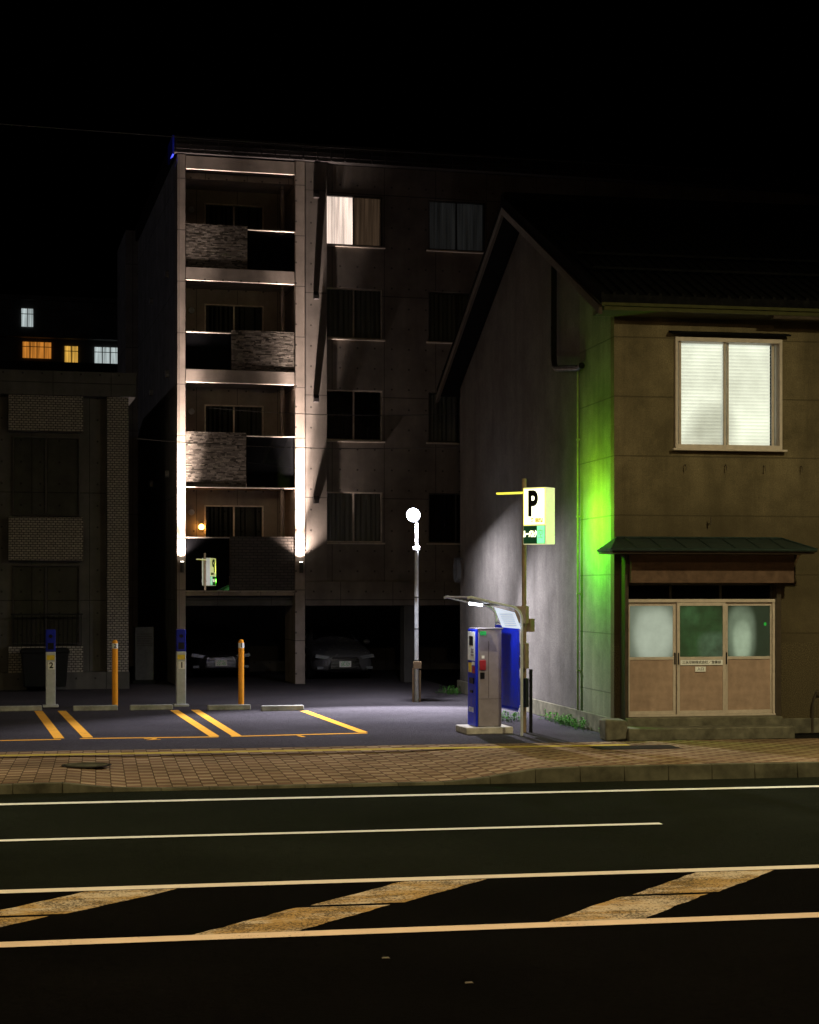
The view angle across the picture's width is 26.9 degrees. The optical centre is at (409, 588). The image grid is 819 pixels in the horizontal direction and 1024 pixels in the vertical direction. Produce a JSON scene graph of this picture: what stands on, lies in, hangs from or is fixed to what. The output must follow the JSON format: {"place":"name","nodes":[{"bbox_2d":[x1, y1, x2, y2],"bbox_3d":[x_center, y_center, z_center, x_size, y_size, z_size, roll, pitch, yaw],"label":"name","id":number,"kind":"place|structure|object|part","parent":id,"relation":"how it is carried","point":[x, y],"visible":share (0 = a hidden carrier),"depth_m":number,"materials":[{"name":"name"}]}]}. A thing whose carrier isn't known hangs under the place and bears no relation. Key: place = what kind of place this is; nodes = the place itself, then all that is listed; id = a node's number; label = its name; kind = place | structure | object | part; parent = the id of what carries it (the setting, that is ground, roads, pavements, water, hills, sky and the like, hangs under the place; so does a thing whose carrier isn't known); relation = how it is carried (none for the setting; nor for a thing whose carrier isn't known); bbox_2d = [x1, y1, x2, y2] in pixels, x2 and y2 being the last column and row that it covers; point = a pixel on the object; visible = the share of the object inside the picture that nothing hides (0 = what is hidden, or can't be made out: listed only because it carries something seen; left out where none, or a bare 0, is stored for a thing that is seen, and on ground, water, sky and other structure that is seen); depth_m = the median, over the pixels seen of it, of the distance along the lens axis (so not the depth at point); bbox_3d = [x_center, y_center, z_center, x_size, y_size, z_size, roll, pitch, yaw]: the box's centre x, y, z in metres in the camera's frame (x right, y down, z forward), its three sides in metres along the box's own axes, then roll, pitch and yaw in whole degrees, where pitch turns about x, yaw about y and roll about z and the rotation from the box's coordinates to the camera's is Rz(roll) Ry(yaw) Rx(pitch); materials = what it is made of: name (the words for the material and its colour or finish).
{"place":"outdoors","nodes":[
{"label":"outdoors","id":0,"kind":"place"},
{"bbox_2d":[0,294,116,372],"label":"distant building","id":1,"kind":"structure","parent":0,"point":[55,333],"depth_m":80.75,"materials":[{"name":"concrete"}]},
{"bbox_2d":[21,308,33,326],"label":"window","id":2,"kind":"structure","parent":1,"relation":"in","point":[27,315],"depth_m":80.51,"materials":[{"name":"glass"}]},
{"bbox_2d":[22,341,51,358],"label":"window","id":3,"kind":"structure","parent":1,"relation":"in","point":[29,349],"depth_m":80.63,"materials":[{"name":"glass"}]},
{"bbox_2d":[64,346,78,362],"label":"window","id":4,"kind":"structure","parent":1,"relation":"in","point":[71,353],"depth_m":81.00,"materials":[{"name":"glass"}]},
{"bbox_2d":[94,347,116,363],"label":"window","id":5,"kind":"structure","parent":1,"relation":"in","point":[101,354],"depth_m":81.40,"materials":[{"name":"glass"}]},
{"bbox_2d":[0,369,135,689],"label":"tiled building","id":6,"kind":"structure","parent":0,"point":[64,504],"depth_m":42.73,"materials":[{"name":"tile"}]},
{"bbox_2d":[13,436,79,515],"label":"window","id":7,"kind":"structure","parent":6,"relation":"in","point":[46,438],"depth_m":42.69,"materials":[{"name":"black glass"}]},
{"bbox_2d":[13,565,79,643],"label":"window","id":8,"kind":"structure","parent":6,"relation":"in","point":[46,566],"depth_m":42.74,"materials":[{"name":"black glass"}]},
{"bbox_2d":[0,666,626,751],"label":"parking lot","id":9,"kind":"structure","parent":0,"point":[380,707],"depth_m":33.23,"materials":[{"name":"grey asphalt"}]},
{"bbox_2d":[0,705,41,711],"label":"wheel stop","id":10,"kind":"object","parent":9,"relation":"on","point":[22,708],"visible":1,"depth_m":34.93,"materials":[{"name":"concrete"}]},
{"bbox_2d":[0,739,60,740],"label":"parking line","id":11,"kind":"object","parent":9,"relation":"on","point":[34,739],"visible":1,"depth_m":28.33,"materials":[{"name":"yellow paint"}]},
{"bbox_2d":[20,648,69,686],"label":"waste bin","id":12,"kind":"object","parent":9,"relation":"on","point":[33,666],"visible":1,"depth_m":41.41,"materials":[{"name":"black plastic"}]},
{"bbox_2d":[34,711,63,737],"bbox_3d":[-6.725,2.496,31.775,0.170,0.001,6.683,0,0,-15],"label":"parking line","id":13,"kind":"object","parent":9,"relation":"on","point":[49,726],"visible":1,"depth_m":31.24,"materials":[{"name":"yellow paint"}]},
{"bbox_2d":[43,629,58,707],"bbox_3d":[-7.600,1.680,36.200,0.320,1.640,0.280,0,0,-14],"label":"lock post","id":14,"kind":"object","parent":9,"relation":"on","point":[50,668],"visible":1,"depth_m":36.11,"materials":[{"name":"metal"}]},
{"bbox_2d":[58,711,91,737],"bbox_3d":[-6.260,2.496,31.860,0.170,0.001,6.511,0,0,-15],"label":"parking line","id":15,"kind":"object","parent":9,"relation":"on","point":[76,726],"visible":1,"depth_m":31.47,"materials":[{"name":"yellow paint"}]},
{"bbox_2d":[73,705,117,710],"bbox_3d":[-6.450,2.445,35.100,0.900,0.110,0.133,0,0,-15],"label":"wheel stop","id":16,"kind":"object","parent":9,"relation":"on","point":[95,708],"visible":1,"depth_m":35.05,"materials":[{"name":"concrete"}]},
{"bbox_2d":[112,640,117,704],"bbox_3d":[-6.279,1.792,36.448,0.129,1.415,0.134,0,0,-14],"label":"bollard","id":17,"kind":"object","parent":9,"relation":"on","point":[114,672],"visible":0.98,"depth_m":36.40,"materials":[{"name":"orange paint"}]},
{"bbox_2d":[132,627,155,683],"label":"water heater","id":18,"kind":"object","parent":9,"relation":"on","point":[143,655],"visible":1,"depth_m":44.89,"materials":[{"name":"grey metal"}]},
{"bbox_2d":[80,736,218,738],"bbox_3d":[-4.360,2.496,28.685,2.304,0.001,0.140,0,0,-8],"label":"parking line","id":19,"kind":"object","parent":9,"relation":"on","point":[143,737],"visible":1,"depth_m":28.71,"materials":[{"name":"yellow paint"}]},
{"bbox_2d":[130,704,172,710],"bbox_3d":[-5.330,2.445,35.300,0.880,0.110,0.133,0,0,-15],"label":"wheel stop","id":20,"kind":"object","parent":9,"relation":"on","point":[154,707],"visible":1,"depth_m":35.25,"materials":[{"name":"concrete"}]},
{"bbox_2d":[173,629,188,706],"bbox_3d":[-4.870,1.680,36.400,0.320,1.640,0.280,0,0,-14],"label":"lock post","id":21,"kind":"object","parent":9,"relation":"on","point":[180,668],"visible":0.97,"depth_m":36.31,"materials":[{"name":"metal"}]},
{"bbox_2d":[170,710,218,735],"bbox_3d":[-4.075,2.496,32.075,0.170,0.001,6.439,0,0,-14],"label":"parking line","id":22,"kind":"object","parent":9,"relation":"on","point":[205,730],"visible":1,"depth_m":31.70,"materials":[{"name":"yellow paint"}]},
{"bbox_2d":[192,710,240,735],"bbox_3d":[-3.680,2.496,32.160,0.170,0.001,6.457,0,0,-13],"label":"parking line","id":23,"kind":"object","parent":9,"relation":"on","point":[229,731],"visible":1,"depth_m":31.70,"materials":[{"name":"yellow paint"}]},
{"bbox_2d":[186,625,250,677],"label":"parked car","id":24,"kind":"object","parent":9,"relation":"on","point":[211,647],"visible":0.84,"depth_m":47.93,"materials":[{"name":"black paint"}]},
{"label":"side window","id":25,"kind":"part","parent":24,"relation":"part of","materials":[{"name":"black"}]},
{"bbox_2d":[207,704,250,710],"bbox_3d":[-3.725,2.445,35.300,0.890,0.110,0.133,0,0,-15],"label":"wheel stop","id":26,"kind":"object","parent":9,"relation":"on","point":[231,707],"visible":1,"depth_m":35.25,"materials":[{"name":"concrete"}]},
{"bbox_2d":[238,639,243,703],"bbox_3d":[-3.619,1.792,36.748,0.129,1.415,0.134,0,0,-14],"label":"bollard","id":27,"kind":"object","parent":9,"relation":"on","point":[240,671],"visible":0.96,"depth_m":36.70,"materials":[{"name":"orange paint"}]},
{"bbox_2d":[261,705,303,710],"bbox_3d":[-2.610,2.445,35.100,0.880,0.110,0.133,0,0,-15],"label":"wheel stop","id":28,"kind":"object","parent":9,"relation":"on","point":[282,708],"visible":1,"depth_m":35.05,"materials":[{"name":"concrete"}]},
{"bbox_2d":[231,733,358,736],"bbox_3d":[-1.880,2.496,29.275,2.382,0.001,0.140,0,0,-17],"label":"parking line","id":29,"kind":"object","parent":9,"relation":"on","point":[298,734],"visible":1,"depth_m":29.31,"materials":[{"name":"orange paint"}]},
{"bbox_2d":[302,711,365,731],"bbox_3d":[-1.480,2.496,32.375,0.170,0.001,5.423,0,0,-15],"label":"parking line","id":30,"kind":"object","parent":9,"relation":"on","point":[335,722],"visible":1,"depth_m":32.18,"materials":[{"name":"yellow paint"}]},
{"bbox_2d":[305,625,373,678],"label":"parked car","id":31,"kind":"object","parent":9,"relation":"on","point":[333,648],"visible":0.9,"depth_m":47.27,"materials":[{"name":"black metal"}]},
{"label":"side window","id":32,"kind":"part","parent":31,"relation":"part of","materials":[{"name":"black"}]},
{"bbox_2d":[406,508,420,701],"bbox_3d":[0.089,0.359,37.752,0.331,4.282,0.266,0,0,-10],"label":"street lamp","id":33,"kind":"object","parent":9,"relation":"on","point":[413,514],"visible":1,"depth_m":37.76,"materials":[{"name":"metal"}]},
{"bbox_2d":[437,685,460,694],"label":"weeds","id":34,"kind":"object","parent":9,"relation":"on","point":[453,690],"visible":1,"depth_m":40.64,"materials":[{"name":"green plant"}]},
{"bbox_2d":[117,135,818,684],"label":"apartment building","id":35,"kind":"structure","parent":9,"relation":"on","point":[325,289],"depth_m":45.77,"materials":[{"name":"concrete"}]},
{"bbox_2d":[204,505,263,577],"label":"window","id":36,"kind":"structure","parent":35,"relation":"in","point":[222,506],"depth_m":46.11,"materials":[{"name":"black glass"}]},
{"bbox_2d":[204,404,263,435],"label":"window","id":37,"kind":"structure","parent":35,"relation":"in","point":[217,406],"depth_m":46.08,"materials":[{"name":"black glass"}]},
{"bbox_2d":[204,304,263,331],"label":"window","id":38,"kind":"structure","parent":35,"relation":"in","point":[210,305],"depth_m":46.06,"materials":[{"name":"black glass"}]},
{"bbox_2d":[204,203,263,229],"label":"window","id":39,"kind":"structure","parent":35,"relation":"in","point":[205,204],"depth_m":46.08,"materials":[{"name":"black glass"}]},
{"bbox_2d":[327,492,384,543],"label":"window","id":40,"kind":"structure","parent":35,"relation":"in","point":[351,516],"depth_m":45.68,"materials":[{"name":"grey glass"}]},
{"bbox_2d":[327,390,384,442],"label":"window","id":41,"kind":"structure","parent":35,"relation":"in","point":[341,427],"depth_m":45.66,"materials":[{"name":"black glass"}]},
{"bbox_2d":[327,287,384,340],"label":"window","id":42,"kind":"structure","parent":35,"relation":"in","point":[352,314],"depth_m":45.66,"materials":[{"name":"black glass"}]},
{"bbox_2d":[327,194,384,248],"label":"window","id":43,"kind":"structure","parent":35,"relation":"in","point":[352,221],"depth_m":45.67,"materials":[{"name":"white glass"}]},
{"bbox_2d":[426,493,459,544],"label":"window","id":44,"kind":"structure","parent":35,"relation":"in","point":[444,508],"depth_m":46.24,"materials":[{"name":"black glass"}]},
{"bbox_2d":[426,392,459,444],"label":"window","id":45,"kind":"structure","parent":35,"relation":"in","point":[442,428],"depth_m":46.26,"materials":[{"name":"black glass"}]},
{"bbox_2d":[426,292,468,343],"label":"window","id":46,"kind":"structure","parent":35,"relation":"in","point":[446,310],"depth_m":46.27,"materials":[{"name":"black glass"}]},
{"bbox_2d":[426,200,484,253],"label":"window","id":47,"kind":"structure","parent":35,"relation":"in","point":[454,226],"depth_m":46.30,"materials":[{"name":"grey glass"}]},
{"bbox_2d":[444,596,522,735],"bbox_3d":[1.275,1.309,29.720,0.990,2.382,1.649,0,0,-13],"label":"pipe shelter","id":48,"kind":"object","parent":9,"relation":"on","point":[511,663],"visible":0.88,"depth_m":29.40,"materials":[{"name":"metal"}]},
{"bbox_2d":[456,627,512,734],"bbox_3d":[1.300,1.587,29.750,0.840,1.825,0.720,0,0,-13],"label":"payment machine","id":49,"kind":"object","parent":9,"relation":"on","point":[484,680],"visible":1,"depth_m":29.50,"materials":[{"name":"metal"}]},
{"bbox_2d":[501,711,527,722],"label":"weeds","id":50,"kind":"object","parent":9,"relation":"on","point":[510,719],"visible":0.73,"depth_m":32.36,"materials":[{"name":"green plant"}]},
{"bbox_2d":[496,479,554,732],"bbox_3d":[1.996,0.290,29.784,1.065,4.420,0.380,0,0,35],"label":"parking sign","id":51,"kind":"object","parent":9,"relation":"on","point":[538,515],"visible":1,"depth_m":29.56,"materials":[{"name":"grey"}]},
{"bbox_2d":[538,709,599,732],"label":"weeds","id":52,"kind":"object","parent":9,"relation":"on","point":[565,720],"visible":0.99,"depth_m":31.29,"materials":[{"name":"green plant"}]},
{"bbox_2d":[599,718,627,740],"bbox_3d":[3.371,2.327,28.266,0.402,0.363,0.356,0,0,-15],"label":"stone block","id":53,"kind":"object","parent":9,"relation":"on","point":[613,729],"depth_m":28.11,"materials":[{"name":"concrete"}]},
{"bbox_2d":[0,777,818,893],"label":"road","id":54,"kind":"structure","parent":0,"point":[722,828],"depth_m":17.62,"materials":[{"name":"grey asphalt"}]},
{"bbox_2d":[0,823,660,840],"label":"lane line","id":55,"kind":"object","parent":54,"relation":"on","point":[325,832],"visible":1,"depth_m":17.55,"materials":[{"name":"white paint"}]},
{"bbox_2d":[0,865,818,892],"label":"lane line","id":56,"kind":"object","parent":54,"relation":"on","point":[395,879],"depth_m":14.71,"materials":[{"name":"beige paint"}]},
{"bbox_2d":[0,785,818,804],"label":"lane line","id":57,"kind":"object","parent":54,"relation":"on","point":[402,795],"depth_m":20.70,"materials":[{"name":"white paint"}]},
{"bbox_2d":[0,738,818,786],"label":"pavement","id":58,"kind":"structure","parent":0,"point":[251,768],"depth_m":24.05,"materials":[{"name":"brown brick"}]},
{"bbox_2d":[61,762,111,767],"bbox_3d":[-4.450,2.423,23.550,0.680,0.014,0.680,0,0,-10],"label":"manhole cover","id":59,"kind":"object","parent":58,"relation":"on","point":[85,764],"visible":1,"depth_m":23.52,"materials":[{"name":"metal"}]},
{"bbox_2d":[0,744,627,755],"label":"tactile strip","id":60,"kind":"object","parent":58,"relation":"on","point":[312,750],"visible":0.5,"depth_m":25.79,"materials":[{"name":"grey concrete"}]},
{"bbox_2d":[589,745,682,749],"bbox_3d":[3.454,2.419,26.105,1.300,0.012,0.600,0,0,-10],"label":"utility cover","id":61,"kind":"object","parent":58,"relation":"on","point":[635,747],"visible":1,"depth_m":26.01,"materials":[{"name":"metal"}]},
{"bbox_2d":[0,0,818,298],"label":"sky","id":62,"kind":"structure","parent":0,"point":[713,84],"materials":[{"name":"black"}]},
{"bbox_2d":[7,669,818,789],"bbox_3d":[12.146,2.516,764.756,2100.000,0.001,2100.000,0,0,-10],"label":"ground","id":63,"kind":"structure","parent":0,"point":[448,677],"depth_m":48.01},
{"bbox_2d":[0,761,818,793],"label":"kerb","id":64,"kind":"structure","parent":63,"relation":"on","point":[604,773],"depth_m":22.25,"materials":[{"name":"concrete"}]},
{"bbox_2d":[436,192,818,740],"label":"old house","id":65,"kind":"structure","parent":63,"relation":"on","point":[634,382],"depth_m":29.61,"materials":[{"name":"paint"}]},
{"bbox_2d":[136,438,459,448],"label":"overhead wire","id":66,"kind":"object","parent":65,"relation":"attached to","point":[304,447],"visible":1,"depth_m":41.91,"materials":[{"name":"metal"}]},
{"bbox_2d":[208,407,457,415],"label":"overhead wire","id":67,"kind":"object","parent":65,"relation":"attached to","point":[334,414],"visible":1,"depth_m":42.17,"materials":[{"name":"metal"}]},
{"bbox_2d":[453,558,462,582],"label":"hose coil","id":68,"kind":"object","parent":65,"relation":"attached to","point":[457,569],"visible":1,"depth_m":40.89,"materials":[{"name":"grey rubber"}]},
{"bbox_2d":[629,603,675,714],"bbox_3d":[4.116,1.188,29.119,0.870,1.905,0.065,0,0,-10],"label":"sliding door","id":69,"kind":"structure","parent":65,"relation":"in","point":[652,626],"depth_m":29.12,"materials":[{"name":"wood"}]},
{"bbox_2d":[629,583,771,598],"bbox_3d":[4.951,0.025,29.361,2.680,0.290,0.070,0,0,-10],"label":"transom window","id":70,"kind":"structure","parent":65,"relation":"in","point":[636,590],"depth_m":29.38,"materials":[{"name":"black"}]},
{"bbox_2d":[676,603,725,713],"bbox_3d":[4.989,1.188,29.238,0.870,1.905,0.065,0,0,-10],"label":"sliding door","id":71,"kind":"structure","parent":65,"relation":"in","point":[700,627],"depth_m":29.24,"materials":[{"name":"wood"}]},
{"bbox_2d":[669,330,790,451],"bbox_3d":[5.455,-3.390,29.494,2.140,2.060,0.610,0,0,-10],"label":"window","id":72,"kind":"structure","parent":65,"relation":"in","point":[722,385],"depth_m":29.48,"materials":[{"name":"white glass"}]},
{"bbox_2d":[726,603,771,713],"bbox_3d":[5.842,1.188,29.436,0.870,1.905,0.065,0,0,-10],"label":"sliding door","id":73,"kind":"structure","parent":65,"relation":"in","point":[748,625],"depth_m":29.44,"materials":[{"name":"wood"}]},
{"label":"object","id":74,"kind":"object","parent":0,"visible":0},
{"bbox_2d":[0,916,46,926],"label":"hatch marking","id":75,"kind":"object","parent":74,"relation":"on","point":[8,921],"visible":1,"depth_m":12.94,"materials":[{"name":"paint"}]},
{"bbox_2d":[0,888,176,915],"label":"hatch marking","id":76,"kind":"object","parent":74,"relation":"on","point":[85,900],"visible":1,"depth_m":13.64,"materials":[{"name":"paint"}]},
{"bbox_2d":[193,905,386,934],"bbox_3d":[-0.859,2.503,12.959,0.574,0.001,1.764,0,0,33],"label":"hatch marking","id":77,"kind":"object","parent":74,"relation":"on","point":[295,919],"visible":1,"depth_m":12.94,"materials":[{"name":"paint"}]},
{"bbox_2d":[313,879,484,904],"bbox_3d":[-0.054,2.503,14.142,0.571,0.001,1.833,0,0,33],"label":"hatch marking","id":78,"kind":"object","parent":74,"relation":"on","point":[404,891],"visible":1,"depth_m":14.09,"materials":[{"name":"paint"}]},
{"bbox_2d":[0,912,818,946],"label":"lane line","id":79,"kind":"object","parent":74,"relation":"on","point":[385,930],"depth_m":12.52,"materials":[{"name":"paint"}]},
{"bbox_2d":[549,894,704,921],"bbox_3d":[1.744,2.503,13.445,0.570,0.001,1.753,0,0,32],"label":"hatch marking","id":80,"kind":"object","parent":74,"relation":"on","point":[635,907],"visible":1,"depth_m":13.39,"materials":[{"name":"paint"}]},
{"bbox_2d":[632,870,771,894],"bbox_3d":[2.543,2.503,14.614,0.571,0.001,1.811,0,0,33],"label":"hatch marking","id":81,"kind":"object","parent":74,"relation":"on","point":[718,881],"visible":1,"depth_m":14.57,"materials":[{"name":"paint"}]}
]}

